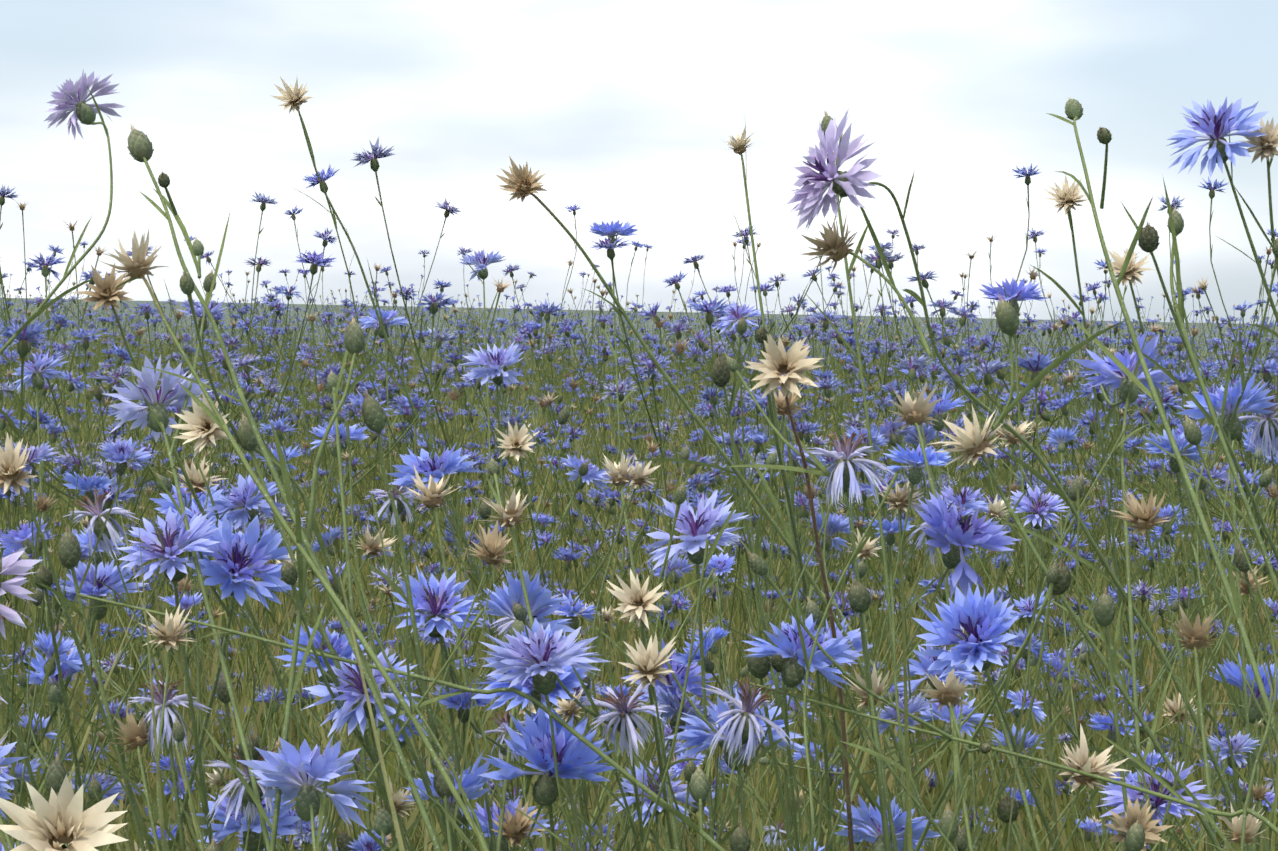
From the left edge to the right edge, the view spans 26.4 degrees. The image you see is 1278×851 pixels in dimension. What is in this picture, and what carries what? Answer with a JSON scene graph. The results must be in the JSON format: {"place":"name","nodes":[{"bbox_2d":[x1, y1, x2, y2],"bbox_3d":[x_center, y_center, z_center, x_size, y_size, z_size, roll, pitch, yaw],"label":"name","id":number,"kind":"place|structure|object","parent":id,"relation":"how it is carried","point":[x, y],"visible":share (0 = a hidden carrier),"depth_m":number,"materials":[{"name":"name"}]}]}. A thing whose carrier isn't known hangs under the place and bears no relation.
{"place":"outdoors","nodes":[
{"label":"outdoors","id":0,"kind":"place"},
{"bbox_2d":[0,298,1277,850],"bbox_3d":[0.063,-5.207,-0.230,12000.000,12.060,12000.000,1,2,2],"label":"ground","id":1,"kind":"structure","parent":0,"point":[320,310],"depth_m":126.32,"materials":[{"name":"green plant"}]},
{"bbox_2d":[1,606,1271,850],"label":"cornflowers","id":2,"kind":"object","parent":1,"relation":"on","point":[459,702],"visible":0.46,"depth_m":1.31,"materials":[{"name":"blue plant"}]},
{"bbox_2d":[0,273,1277,492],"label":"cornflowers","id":3,"kind":"object","parent":1,"relation":"on","point":[654,329],"visible":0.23,"depth_m":15.93,"materials":[{"name":"blue plant"}]},
{"bbox_2d":[0,70,1277,850],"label":"cornflowers","id":4,"kind":"object","parent":1,"relation":"on","point":[64,818],"visible":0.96,"depth_m":1.14,"materials":[{"name":"blue plant"}]},
{"bbox_2d":[0,137,1277,850],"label":"cornflowers","id":5,"kind":"object","parent":1,"relation":"on","point":[280,417],"visible":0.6,"depth_m":3.20,"materials":[{"name":"blue plant"}]},
{"bbox_2d":[0,385,1277,850],"bbox_3d":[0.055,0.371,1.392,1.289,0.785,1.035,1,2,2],"label":"cornflowers","id":6,"kind":"object","parent":1,"relation":"on","point":[552,755],"visible":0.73,"depth_m":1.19,"materials":[{"name":"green plant"}]},
{"bbox_2d":[0,317,1277,512],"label":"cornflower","id":7,"kind":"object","parent":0,"point":[528,365],"depth_m":21.19,"materials":[{"name":"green plant"}]},
{"bbox_2d":[0,0,1277,323],"label":"sky","id":8,"kind":"structure","parent":0,"point":[625,109],"materials":[{"name":"white"}]}
]}

